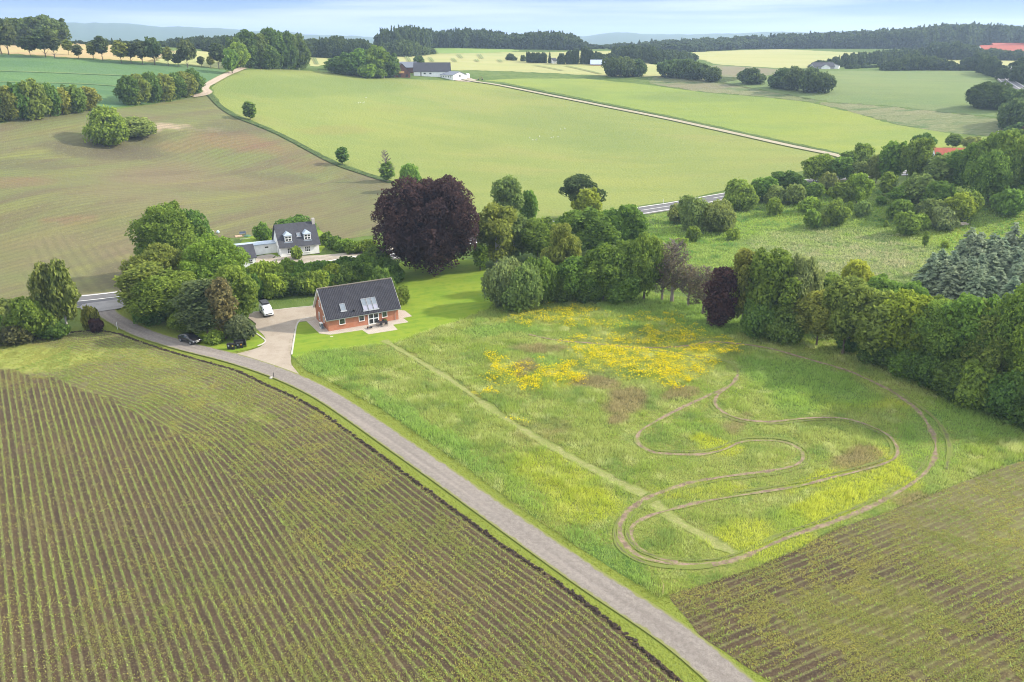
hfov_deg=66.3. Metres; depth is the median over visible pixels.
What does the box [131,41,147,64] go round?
tree
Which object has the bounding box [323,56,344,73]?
tree
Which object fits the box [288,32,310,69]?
tree
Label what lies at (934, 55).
distant forest
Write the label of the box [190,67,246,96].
field track
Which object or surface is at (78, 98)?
tree
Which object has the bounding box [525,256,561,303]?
shrub
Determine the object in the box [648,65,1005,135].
fallow strip
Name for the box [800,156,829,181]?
tree
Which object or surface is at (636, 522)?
dirt track
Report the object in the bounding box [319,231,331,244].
shrub
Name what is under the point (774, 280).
tree
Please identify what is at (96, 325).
shrub
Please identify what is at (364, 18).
sky
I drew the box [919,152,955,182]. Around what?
tree
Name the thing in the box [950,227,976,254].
conifer tree
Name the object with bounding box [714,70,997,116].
green field
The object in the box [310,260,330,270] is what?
shrub
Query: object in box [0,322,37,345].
shrub
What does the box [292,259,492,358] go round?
lawn
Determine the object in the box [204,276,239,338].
conifer tree
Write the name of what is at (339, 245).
shrub
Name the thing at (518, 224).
birch tree
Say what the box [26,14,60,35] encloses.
tree
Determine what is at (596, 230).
tree
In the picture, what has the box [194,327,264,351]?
lawn strip
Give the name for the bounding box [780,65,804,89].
shrub
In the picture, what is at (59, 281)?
birch tree
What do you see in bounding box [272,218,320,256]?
white house
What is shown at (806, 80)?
shrub
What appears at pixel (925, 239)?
tree
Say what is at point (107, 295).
road
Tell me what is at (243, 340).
bin screen
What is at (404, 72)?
farmhouse
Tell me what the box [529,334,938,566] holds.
dirt track
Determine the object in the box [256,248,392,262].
neighbour yard
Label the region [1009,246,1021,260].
conifer tree
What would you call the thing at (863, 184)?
tree
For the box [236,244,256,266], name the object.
garage
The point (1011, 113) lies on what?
shrub
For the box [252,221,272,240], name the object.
shrub
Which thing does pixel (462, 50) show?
grass strip
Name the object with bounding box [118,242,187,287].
tree
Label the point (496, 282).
shrub
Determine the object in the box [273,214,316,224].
shrub
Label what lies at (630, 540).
dirt track
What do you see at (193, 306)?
conifer tree
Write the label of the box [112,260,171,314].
tree
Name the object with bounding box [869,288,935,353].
tree
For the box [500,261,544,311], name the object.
shrub
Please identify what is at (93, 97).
tree
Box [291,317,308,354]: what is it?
kerb
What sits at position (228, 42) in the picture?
tree
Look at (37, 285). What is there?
birch tree
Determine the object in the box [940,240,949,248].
shrub
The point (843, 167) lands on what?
tree
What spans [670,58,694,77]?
shrub
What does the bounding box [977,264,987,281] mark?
conifer tree
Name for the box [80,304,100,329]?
shrub
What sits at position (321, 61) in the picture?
barley field
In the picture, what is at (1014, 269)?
conifer tree
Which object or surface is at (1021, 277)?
conifer tree
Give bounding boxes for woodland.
[373,24,589,49]
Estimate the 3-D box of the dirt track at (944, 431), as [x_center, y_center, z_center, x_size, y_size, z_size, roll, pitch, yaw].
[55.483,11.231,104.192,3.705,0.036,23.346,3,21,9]
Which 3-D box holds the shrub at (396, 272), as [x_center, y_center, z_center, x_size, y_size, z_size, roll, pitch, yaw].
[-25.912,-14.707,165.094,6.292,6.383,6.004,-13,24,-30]
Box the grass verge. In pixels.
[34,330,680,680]
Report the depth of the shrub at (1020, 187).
211.97 m
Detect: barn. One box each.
[413,62,450,76]
[440,71,466,79]
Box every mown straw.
[382,341,644,495]
[642,496,743,554]
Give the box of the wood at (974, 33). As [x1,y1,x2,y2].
[589,21,1023,51]
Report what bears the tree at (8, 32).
on the ground at (660, 650)
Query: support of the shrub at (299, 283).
on the ground at (660, 650)
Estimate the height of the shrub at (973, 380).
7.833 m
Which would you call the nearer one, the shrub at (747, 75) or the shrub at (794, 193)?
the shrub at (794, 193)
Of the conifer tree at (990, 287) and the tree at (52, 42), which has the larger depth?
the tree at (52, 42)
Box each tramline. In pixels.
[0,70,113,74]
[0,81,115,85]
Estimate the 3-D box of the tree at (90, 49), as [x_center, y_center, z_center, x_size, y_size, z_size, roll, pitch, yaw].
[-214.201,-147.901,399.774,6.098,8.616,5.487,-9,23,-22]
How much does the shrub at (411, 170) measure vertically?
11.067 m
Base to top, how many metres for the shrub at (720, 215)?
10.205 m
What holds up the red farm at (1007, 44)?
on the ground at (660, 650)
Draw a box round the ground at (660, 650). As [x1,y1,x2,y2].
[0,22,1023,681]
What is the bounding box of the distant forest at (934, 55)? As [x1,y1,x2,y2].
[807,40,1023,83]
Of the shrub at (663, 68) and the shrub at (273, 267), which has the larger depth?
the shrub at (663, 68)
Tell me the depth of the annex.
187.89 m
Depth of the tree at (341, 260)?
164.13 m
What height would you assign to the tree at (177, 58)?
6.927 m
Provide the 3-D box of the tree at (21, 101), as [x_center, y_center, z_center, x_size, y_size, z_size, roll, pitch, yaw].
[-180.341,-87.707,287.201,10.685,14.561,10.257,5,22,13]
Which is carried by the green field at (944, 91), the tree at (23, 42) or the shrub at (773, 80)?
the shrub at (773, 80)
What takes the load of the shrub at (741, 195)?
on the scrub meadow at (982, 223)
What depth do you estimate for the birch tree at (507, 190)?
205.17 m
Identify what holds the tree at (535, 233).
on the ground at (660, 650)
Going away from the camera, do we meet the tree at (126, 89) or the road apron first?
the road apron
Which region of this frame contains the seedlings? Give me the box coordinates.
[0,332,1023,681]
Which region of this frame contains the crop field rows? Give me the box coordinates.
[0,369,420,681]
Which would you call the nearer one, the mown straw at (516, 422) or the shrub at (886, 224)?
the mown straw at (516, 422)
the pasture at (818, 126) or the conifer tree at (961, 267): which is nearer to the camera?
the conifer tree at (961, 267)
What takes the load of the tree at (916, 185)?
on the ground at (660, 650)
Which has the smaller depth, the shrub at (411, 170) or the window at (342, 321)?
the window at (342, 321)
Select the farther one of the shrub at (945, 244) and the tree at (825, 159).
the tree at (825, 159)
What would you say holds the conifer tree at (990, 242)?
on the scrub meadow at (982, 223)
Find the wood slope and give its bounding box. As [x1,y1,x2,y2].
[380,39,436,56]
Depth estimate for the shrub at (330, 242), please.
191.42 m
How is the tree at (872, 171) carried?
on the ground at (660, 650)
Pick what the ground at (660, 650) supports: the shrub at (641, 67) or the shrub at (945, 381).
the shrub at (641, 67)
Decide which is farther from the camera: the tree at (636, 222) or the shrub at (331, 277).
the tree at (636, 222)
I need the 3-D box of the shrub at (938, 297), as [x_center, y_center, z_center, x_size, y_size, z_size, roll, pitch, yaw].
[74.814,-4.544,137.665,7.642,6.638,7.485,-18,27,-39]
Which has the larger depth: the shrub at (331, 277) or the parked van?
the shrub at (331, 277)
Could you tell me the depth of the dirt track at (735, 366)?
125.81 m
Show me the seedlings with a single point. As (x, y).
(332, 532)
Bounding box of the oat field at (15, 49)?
[0,43,175,61]
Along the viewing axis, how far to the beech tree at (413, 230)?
162.01 m
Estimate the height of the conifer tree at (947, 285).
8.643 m
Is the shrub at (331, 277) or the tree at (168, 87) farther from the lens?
the tree at (168, 87)
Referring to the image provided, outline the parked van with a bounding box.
[258,299,273,316]
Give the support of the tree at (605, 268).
on the meadow at (704, 572)
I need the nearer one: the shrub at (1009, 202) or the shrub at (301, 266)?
the shrub at (301, 266)
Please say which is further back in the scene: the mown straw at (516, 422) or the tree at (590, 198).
the tree at (590, 198)
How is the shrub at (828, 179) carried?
on the scrub meadow at (982, 223)
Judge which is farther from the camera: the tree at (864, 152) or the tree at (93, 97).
the tree at (93, 97)
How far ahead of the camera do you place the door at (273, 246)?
188.75 m
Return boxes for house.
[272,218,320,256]
[312,277,400,331]
[809,62,834,68]
[821,64,829,68]
[933,148,964,155]
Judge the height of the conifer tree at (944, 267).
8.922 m
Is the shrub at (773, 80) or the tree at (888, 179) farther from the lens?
the shrub at (773, 80)
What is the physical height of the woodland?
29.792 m
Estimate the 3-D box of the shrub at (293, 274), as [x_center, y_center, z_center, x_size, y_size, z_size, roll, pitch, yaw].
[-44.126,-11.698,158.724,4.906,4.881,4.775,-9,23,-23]
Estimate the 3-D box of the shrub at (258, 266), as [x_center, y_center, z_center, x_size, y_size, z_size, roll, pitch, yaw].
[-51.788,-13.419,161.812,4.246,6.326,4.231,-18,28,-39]
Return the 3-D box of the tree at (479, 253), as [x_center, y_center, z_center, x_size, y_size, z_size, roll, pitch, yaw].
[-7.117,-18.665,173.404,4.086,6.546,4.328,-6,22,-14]
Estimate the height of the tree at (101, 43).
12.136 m
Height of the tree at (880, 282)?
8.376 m
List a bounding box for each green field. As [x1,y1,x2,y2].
[0,55,225,119]
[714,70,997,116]
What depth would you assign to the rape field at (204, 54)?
439.42 m
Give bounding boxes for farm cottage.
[551,58,556,63]
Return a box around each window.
[304,246,310,251]
[339,319,345,325]
[359,316,364,321]
[382,312,386,317]
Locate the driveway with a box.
[237,306,315,373]
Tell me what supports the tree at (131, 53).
on the ground at (660, 650)
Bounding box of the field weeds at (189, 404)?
[0,331,678,681]
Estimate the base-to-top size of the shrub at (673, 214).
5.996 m
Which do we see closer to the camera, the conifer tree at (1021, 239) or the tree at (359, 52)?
the conifer tree at (1021, 239)
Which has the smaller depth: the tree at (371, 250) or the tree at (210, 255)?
the tree at (210, 255)
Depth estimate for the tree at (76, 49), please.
395.29 m
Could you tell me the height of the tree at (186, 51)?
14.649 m
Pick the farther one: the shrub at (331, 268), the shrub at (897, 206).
the shrub at (897, 206)
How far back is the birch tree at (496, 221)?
172.90 m
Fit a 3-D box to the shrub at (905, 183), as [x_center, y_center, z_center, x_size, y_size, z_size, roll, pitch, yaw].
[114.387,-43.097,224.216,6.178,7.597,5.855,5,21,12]
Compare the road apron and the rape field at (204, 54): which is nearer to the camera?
the road apron
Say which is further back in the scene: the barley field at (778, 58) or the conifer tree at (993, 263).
the barley field at (778, 58)
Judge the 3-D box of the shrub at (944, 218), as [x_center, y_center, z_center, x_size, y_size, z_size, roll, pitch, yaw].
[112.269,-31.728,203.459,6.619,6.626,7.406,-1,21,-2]
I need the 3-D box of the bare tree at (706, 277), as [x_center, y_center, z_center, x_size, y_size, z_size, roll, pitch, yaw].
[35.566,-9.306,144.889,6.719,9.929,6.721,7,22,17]
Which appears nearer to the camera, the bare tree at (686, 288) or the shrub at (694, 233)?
the bare tree at (686, 288)
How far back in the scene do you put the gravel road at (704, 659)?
83.13 m
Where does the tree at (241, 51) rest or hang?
on the ground at (660, 650)
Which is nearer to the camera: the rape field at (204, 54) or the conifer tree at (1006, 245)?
the conifer tree at (1006, 245)
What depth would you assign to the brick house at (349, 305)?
140.50 m
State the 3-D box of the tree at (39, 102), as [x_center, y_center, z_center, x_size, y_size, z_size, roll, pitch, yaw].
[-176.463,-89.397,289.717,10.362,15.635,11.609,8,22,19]
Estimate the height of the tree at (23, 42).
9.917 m
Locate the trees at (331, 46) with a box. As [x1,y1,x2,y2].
[197,33,373,57]
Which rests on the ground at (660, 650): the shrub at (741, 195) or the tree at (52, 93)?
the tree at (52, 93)
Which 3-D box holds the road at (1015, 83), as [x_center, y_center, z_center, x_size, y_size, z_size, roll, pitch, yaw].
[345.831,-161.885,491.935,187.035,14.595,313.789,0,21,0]
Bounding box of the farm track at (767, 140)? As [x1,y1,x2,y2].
[463,79,840,156]
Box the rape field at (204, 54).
[148,50,224,67]
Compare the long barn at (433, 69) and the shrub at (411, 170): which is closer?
the shrub at (411, 170)
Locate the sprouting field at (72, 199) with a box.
[0,96,402,299]
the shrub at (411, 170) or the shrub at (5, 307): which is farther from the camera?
the shrub at (411, 170)
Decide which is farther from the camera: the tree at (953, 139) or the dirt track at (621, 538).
the tree at (953, 139)
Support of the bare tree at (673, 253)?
on the meadow at (704, 572)
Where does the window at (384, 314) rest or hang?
in the brick house at (349, 305)
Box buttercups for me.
[479,298,743,422]
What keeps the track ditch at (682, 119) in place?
on the ground at (660, 650)
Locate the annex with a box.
[234,240,276,254]
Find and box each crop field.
[0,331,683,681]
[668,461,1023,681]
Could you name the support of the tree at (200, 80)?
on the ground at (660, 650)
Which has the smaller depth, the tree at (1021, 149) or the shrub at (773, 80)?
the tree at (1021, 149)
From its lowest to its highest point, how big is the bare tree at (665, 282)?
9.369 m
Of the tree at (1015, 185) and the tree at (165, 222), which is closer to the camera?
the tree at (165, 222)
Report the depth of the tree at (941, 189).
211.03 m
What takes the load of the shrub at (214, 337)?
on the lawn strip at (254, 341)
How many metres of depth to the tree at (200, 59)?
420.89 m
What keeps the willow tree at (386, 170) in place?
on the ground at (660, 650)
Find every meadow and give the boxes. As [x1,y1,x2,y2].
[297,293,1023,595]
[648,186,1023,294]
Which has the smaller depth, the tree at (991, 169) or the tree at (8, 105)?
the tree at (991, 169)
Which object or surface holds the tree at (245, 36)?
on the ground at (660, 650)
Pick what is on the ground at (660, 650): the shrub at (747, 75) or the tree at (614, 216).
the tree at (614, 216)
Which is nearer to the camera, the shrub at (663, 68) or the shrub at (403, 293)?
the shrub at (403, 293)
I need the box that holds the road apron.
[80,299,125,311]
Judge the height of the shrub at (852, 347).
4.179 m
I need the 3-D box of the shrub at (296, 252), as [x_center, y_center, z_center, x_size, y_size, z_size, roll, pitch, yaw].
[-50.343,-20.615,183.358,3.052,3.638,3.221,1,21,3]
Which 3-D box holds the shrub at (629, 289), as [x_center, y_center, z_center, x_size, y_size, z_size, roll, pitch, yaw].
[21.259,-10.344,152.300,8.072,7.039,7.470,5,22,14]
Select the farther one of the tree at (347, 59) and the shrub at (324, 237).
the tree at (347, 59)
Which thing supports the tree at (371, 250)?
on the lawn at (450, 295)
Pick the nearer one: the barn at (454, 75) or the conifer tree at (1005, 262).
the conifer tree at (1005, 262)
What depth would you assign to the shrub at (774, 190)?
232.15 m
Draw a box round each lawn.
[241,230,324,256]
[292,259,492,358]
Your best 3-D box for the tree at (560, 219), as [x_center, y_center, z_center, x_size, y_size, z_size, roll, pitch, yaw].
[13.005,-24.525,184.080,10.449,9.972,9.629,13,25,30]
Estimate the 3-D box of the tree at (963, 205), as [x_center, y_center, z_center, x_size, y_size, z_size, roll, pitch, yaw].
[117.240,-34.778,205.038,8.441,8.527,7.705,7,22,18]
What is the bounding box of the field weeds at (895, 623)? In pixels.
[666,463,1023,681]
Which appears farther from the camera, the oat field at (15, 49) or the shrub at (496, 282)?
the oat field at (15, 49)
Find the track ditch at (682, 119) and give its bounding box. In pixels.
[501,83,836,152]
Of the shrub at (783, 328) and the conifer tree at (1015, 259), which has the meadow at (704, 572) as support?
the shrub at (783, 328)
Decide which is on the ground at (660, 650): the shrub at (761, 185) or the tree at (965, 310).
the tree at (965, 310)
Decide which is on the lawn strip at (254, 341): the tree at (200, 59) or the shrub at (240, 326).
the shrub at (240, 326)
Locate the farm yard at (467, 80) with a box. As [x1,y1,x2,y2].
[456,78,475,81]
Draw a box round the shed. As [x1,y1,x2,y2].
[399,62,413,72]
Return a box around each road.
[77,170,910,307]
[99,309,755,681]
[995,67,1023,88]
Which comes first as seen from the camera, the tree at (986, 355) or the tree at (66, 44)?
the tree at (986, 355)
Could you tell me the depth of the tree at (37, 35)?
390.69 m
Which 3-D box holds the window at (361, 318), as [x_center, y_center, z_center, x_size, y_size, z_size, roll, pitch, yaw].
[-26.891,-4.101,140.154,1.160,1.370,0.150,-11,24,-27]
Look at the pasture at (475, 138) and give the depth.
349.20 m
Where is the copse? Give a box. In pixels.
[505,43,698,63]
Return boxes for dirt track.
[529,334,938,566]
[613,517,713,568]
[625,346,739,374]
[625,436,928,560]
[629,374,899,564]
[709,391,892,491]
[891,389,952,468]
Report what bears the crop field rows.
on the crop field at (503, 641)
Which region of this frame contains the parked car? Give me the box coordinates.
[178,332,201,344]
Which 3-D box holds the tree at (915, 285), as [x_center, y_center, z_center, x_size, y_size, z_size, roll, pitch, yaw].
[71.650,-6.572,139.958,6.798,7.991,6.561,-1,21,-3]
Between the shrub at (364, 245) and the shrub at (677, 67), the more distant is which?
the shrub at (677, 67)
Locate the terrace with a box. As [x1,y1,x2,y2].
[307,310,410,334]
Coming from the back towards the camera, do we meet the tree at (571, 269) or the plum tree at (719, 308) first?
the tree at (571, 269)
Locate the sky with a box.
[0,0,1023,36]
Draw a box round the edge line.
[83,179,806,295]
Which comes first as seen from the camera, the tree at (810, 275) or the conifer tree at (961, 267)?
the tree at (810, 275)
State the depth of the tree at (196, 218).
167.73 m
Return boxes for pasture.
[212,69,835,223]
[485,78,987,154]
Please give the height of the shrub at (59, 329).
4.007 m
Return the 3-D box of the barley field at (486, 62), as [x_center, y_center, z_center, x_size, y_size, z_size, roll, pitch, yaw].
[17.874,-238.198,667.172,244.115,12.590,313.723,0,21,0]
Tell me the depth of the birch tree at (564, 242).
155.85 m
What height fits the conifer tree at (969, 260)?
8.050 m
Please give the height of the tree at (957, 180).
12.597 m
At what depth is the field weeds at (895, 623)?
71.69 m
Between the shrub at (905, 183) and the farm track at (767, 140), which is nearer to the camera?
the shrub at (905, 183)
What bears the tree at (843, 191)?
on the ground at (660, 650)
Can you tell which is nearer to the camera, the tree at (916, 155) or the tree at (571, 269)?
the tree at (571, 269)
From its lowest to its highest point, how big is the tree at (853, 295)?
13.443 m
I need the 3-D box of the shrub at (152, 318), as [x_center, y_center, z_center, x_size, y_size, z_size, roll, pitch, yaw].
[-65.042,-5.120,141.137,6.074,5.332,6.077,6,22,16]
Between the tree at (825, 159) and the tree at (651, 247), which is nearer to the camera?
the tree at (651, 247)
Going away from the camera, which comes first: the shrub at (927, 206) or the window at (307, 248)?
the window at (307, 248)
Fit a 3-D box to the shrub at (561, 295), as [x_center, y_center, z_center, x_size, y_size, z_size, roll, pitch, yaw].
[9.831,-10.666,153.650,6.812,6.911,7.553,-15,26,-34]
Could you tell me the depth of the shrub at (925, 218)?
203.17 m
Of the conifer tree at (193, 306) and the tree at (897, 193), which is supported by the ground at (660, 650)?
the tree at (897, 193)
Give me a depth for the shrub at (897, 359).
117.93 m
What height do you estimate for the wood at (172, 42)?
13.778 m
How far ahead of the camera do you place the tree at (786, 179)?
239.11 m
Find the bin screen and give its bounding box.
[233,339,246,345]
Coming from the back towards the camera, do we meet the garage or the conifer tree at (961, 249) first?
the garage
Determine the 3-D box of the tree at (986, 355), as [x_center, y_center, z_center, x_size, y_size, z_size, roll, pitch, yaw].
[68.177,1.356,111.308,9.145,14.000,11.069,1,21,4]
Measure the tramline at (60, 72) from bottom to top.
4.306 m
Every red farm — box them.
[979,45,1023,50]
[990,43,1023,44]
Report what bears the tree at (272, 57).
on the ground at (660, 650)
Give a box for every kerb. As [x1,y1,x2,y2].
[257,333,265,345]
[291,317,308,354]
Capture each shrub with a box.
[0,297,14,343]
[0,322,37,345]
[1,296,57,340]
[35,318,70,339]
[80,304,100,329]
[81,104,129,147]
[87,318,104,332]
[124,116,157,136]
[131,306,167,326]
[166,309,195,331]
[203,329,224,344]
[223,314,256,339]
[244,264,259,274]
[245,272,264,299]
[251,262,264,276]
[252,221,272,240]
[259,259,284,275]
[261,272,286,298]
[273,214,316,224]
[274,271,294,295]
[280,257,297,273]
[286,272,299,294]
[290,245,302,258]
[290,259,310,272]
[290,270,314,295]
[303,270,329,294]
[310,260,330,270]
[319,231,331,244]
[319,269,334,285]
[323,262,340,285]
[324,235,340,249]
[332,238,350,251]
[335,262,361,284]
[344,239,360,253]
[350,264,365,281]
[357,63,376,77]
[358,239,377,251]
[367,265,396,290]
[374,67,387,77]
[376,256,404,283]
[396,284,410,305]
[398,163,421,182]
[480,256,520,308]
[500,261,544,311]
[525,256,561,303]
[547,276,574,302]
[575,280,603,303]
[601,57,619,75]
[604,272,641,304]
[614,56,636,76]
[632,58,647,76]
[656,59,679,77]
[667,203,680,222]
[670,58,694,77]
[676,194,709,230]
[679,237,688,245]
[683,61,710,79]
[685,225,701,241]
[696,199,737,232]
[702,66,721,81]
[723,177,760,209]
[726,228,740,239]
[736,67,760,83]
[739,297,775,339]
[749,176,778,200]
[753,73,766,83]
[761,303,804,345]
[763,184,784,202]
[765,197,783,215]
[767,67,788,88]
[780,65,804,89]
[783,183,806,203]
[797,66,820,92]
[797,196,820,212]
[803,208,822,228]
[809,71,837,93]
[818,171,839,195]
[821,212,830,226]
[822,197,851,225]
[835,337,859,353]
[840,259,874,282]
[846,201,853,210]
[853,200,871,216]
[855,345,894,365]
[875,195,886,205]
[883,220,888,226]
[884,345,926,377]
[885,199,917,218]
[893,210,922,234]
[900,178,910,185]
[905,349,948,389]
[915,198,947,220]
[917,213,931,229]
[928,356,980,402]
[931,206,960,231]
[933,294,948,300]
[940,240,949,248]
[952,358,1003,413]
[965,80,1012,108]
[982,369,1022,421]
[987,87,1019,108]
[989,186,1023,217]
[996,97,1023,128]
[997,87,1023,110]
[1001,370,1023,430]
[1003,122,1023,130]
[1016,184,1023,192]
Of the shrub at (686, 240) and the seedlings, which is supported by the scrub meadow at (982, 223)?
the shrub at (686, 240)
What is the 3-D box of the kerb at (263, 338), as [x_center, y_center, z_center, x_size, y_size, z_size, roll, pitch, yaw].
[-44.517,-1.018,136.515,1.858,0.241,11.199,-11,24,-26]
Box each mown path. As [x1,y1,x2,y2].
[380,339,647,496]
[647,497,737,555]
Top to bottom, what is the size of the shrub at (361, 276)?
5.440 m
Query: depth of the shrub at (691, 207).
207.78 m
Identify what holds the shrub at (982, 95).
on the green field at (944, 91)
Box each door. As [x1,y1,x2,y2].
[272,245,275,252]
[368,313,378,324]
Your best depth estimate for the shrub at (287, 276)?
156.21 m
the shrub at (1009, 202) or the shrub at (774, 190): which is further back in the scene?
the shrub at (774, 190)
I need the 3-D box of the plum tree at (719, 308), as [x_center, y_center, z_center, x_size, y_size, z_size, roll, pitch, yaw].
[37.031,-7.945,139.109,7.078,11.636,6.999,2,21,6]
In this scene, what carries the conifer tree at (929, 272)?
on the ground at (660, 650)
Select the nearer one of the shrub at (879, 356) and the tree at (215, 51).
the shrub at (879, 356)
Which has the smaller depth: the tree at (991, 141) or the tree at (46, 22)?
the tree at (991, 141)
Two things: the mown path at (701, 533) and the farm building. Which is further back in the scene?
the farm building
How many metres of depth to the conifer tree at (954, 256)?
155.92 m
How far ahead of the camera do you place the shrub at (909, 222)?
199.82 m
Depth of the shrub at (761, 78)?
481.70 m
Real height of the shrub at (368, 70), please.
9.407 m
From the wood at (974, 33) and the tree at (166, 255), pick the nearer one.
the tree at (166, 255)
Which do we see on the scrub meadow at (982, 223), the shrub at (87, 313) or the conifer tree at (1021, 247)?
the conifer tree at (1021, 247)
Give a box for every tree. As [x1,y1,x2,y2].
[0,18,4,54]
[0,20,16,54]
[0,85,19,120]
[4,17,25,44]
[7,81,30,119]
[13,16,35,37]
[15,36,37,55]
[17,78,52,120]
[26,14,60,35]
[26,261,63,318]
[29,27,47,56]
[41,30,60,57]
[43,81,62,115]
[45,257,81,333]
[50,18,71,43]
[57,87,71,114]
[60,84,86,112]
[61,39,72,53]
[71,44,82,58]
[79,86,102,110]
[85,42,96,59]
[91,36,108,59]
[110,40,128,62]
[112,75,141,104]
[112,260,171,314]
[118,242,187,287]
[120,266,202,317]
[124,200,207,261]
[125,42,134,62]
[128,73,151,103]
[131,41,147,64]
[141,71,163,102]
[143,36,162,64]
[156,73,176,100]
[161,47,173,65]
[165,72,186,98]
[167,278,236,333]
[171,53,183,66]
[176,39,196,67]
[176,71,199,96]
[177,208,213,240]
[177,232,250,279]
[184,68,206,93]
[196,56,204,66]
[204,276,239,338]
[206,43,223,68]
[206,56,214,65]
[212,263,259,316]
[221,48,239,72]
[224,36,248,67]
[227,41,251,66]
[235,29,259,67]
[241,101,256,119]
[251,31,270,67]
[253,44,281,69]
[260,27,287,68]
[279,30,299,69]
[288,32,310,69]
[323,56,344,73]
[331,256,355,264]
[334,146,348,163]
[337,51,358,74]
[347,252,379,279]
[350,47,369,75]
[359,44,389,76]
[364,244,390,258]
[370,174,479,276]
[378,149,395,180]
[384,53,400,77]
[413,55,424,61]
[470,242,488,269]
[474,202,517,264]
[490,174,524,215]
[508,212,527,257]
[517,216,553,258]
[519,189,539,221]
[539,223,581,265]
[553,215,582,238]
[555,254,598,294]
[558,173,607,209]
[562,206,621,251]
[570,187,602,212]
[583,242,630,299]
[601,207,629,247]
[611,238,650,287]
[615,204,649,240]
[627,231,666,298]
[653,257,676,299]
[654,236,694,301]
[671,262,705,305]
[686,264,717,313]
[701,266,739,326]
[729,247,756,318]
[740,247,805,310]
[771,170,809,188]
[790,289,836,345]
[792,252,825,303]
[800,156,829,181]
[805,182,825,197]
[814,275,879,353]
[815,153,838,172]
[819,270,842,290]
[826,181,856,203]
[827,156,854,179]
[839,150,859,160]
[846,172,874,202]
[846,289,913,354]
[851,160,868,176]
[853,142,875,161]
[866,154,880,182]
[867,273,903,296]
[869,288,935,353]
[877,140,907,177]
[878,171,898,195]
[885,185,913,200]
[899,137,935,178]
[903,280,929,298]
[904,172,936,202]
[910,132,937,147]
[910,299,962,359]
[911,252,940,290]
[912,248,951,278]
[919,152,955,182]
[919,180,961,200]
[922,231,930,247]
[926,259,949,294]
[928,265,962,300]
[936,292,1001,366]
[939,149,966,186]
[944,133,962,147]
[944,191,978,221]
[949,250,960,269]
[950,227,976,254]
[951,239,969,261]
[952,259,983,300]
[954,140,982,191]
[955,257,968,279]
[959,135,982,147]
[959,268,987,302]
[960,299,1016,373]
[961,231,987,259]
[962,148,1013,201]
[966,256,975,267]
[967,190,984,220]
[968,129,1022,200]
[973,253,989,278]
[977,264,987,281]
[981,283,1023,372]
[983,232,998,249]
[983,276,1000,299]
[985,239,1007,260]
[985,253,1000,280]
[993,267,1007,285]
[995,278,1008,294]
[996,250,1011,274]
[997,275,1020,303]
[1000,130,1023,192]
[1000,237,1010,253]
[1002,249,1023,274]
[1004,128,1023,134]
[1004,222,1021,250]
[1005,263,1021,280]
[1007,322,1023,372]
[1009,157,1023,188]
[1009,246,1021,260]
[1011,234,1023,250]
[1017,242,1023,256]
[1017,264,1023,282]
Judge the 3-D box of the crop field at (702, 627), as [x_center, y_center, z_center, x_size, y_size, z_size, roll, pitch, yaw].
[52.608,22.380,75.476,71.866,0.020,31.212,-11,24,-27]
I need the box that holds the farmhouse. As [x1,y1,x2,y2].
[393,63,410,77]
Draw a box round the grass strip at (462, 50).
[434,48,518,52]
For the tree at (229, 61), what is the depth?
411.60 m
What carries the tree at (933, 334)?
on the ground at (660, 650)
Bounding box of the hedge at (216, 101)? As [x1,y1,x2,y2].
[208,93,391,182]
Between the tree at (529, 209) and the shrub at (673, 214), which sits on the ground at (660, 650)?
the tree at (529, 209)
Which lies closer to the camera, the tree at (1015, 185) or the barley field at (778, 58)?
the tree at (1015, 185)
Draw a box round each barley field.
[309,57,327,65]
[396,51,666,76]
[692,49,867,67]
[946,59,1015,65]
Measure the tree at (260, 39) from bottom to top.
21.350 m
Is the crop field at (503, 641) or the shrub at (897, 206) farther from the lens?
the shrub at (897, 206)
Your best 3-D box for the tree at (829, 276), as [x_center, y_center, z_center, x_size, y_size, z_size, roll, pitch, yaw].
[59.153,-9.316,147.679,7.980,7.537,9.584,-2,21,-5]
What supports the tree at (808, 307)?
on the meadow at (704, 572)
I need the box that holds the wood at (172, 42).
[71,35,219,48]
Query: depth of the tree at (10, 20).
488.73 m
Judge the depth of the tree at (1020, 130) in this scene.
261.61 m
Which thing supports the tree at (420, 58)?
on the ground at (660, 650)
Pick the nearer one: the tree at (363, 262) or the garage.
the tree at (363, 262)
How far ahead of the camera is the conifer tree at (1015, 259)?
150.59 m
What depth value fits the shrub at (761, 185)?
235.22 m
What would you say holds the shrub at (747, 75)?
on the green field at (944, 91)
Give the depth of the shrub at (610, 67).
525.56 m
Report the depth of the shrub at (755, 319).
132.22 m
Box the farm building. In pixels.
[590,60,602,65]
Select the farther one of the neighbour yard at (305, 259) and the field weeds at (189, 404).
the neighbour yard at (305, 259)

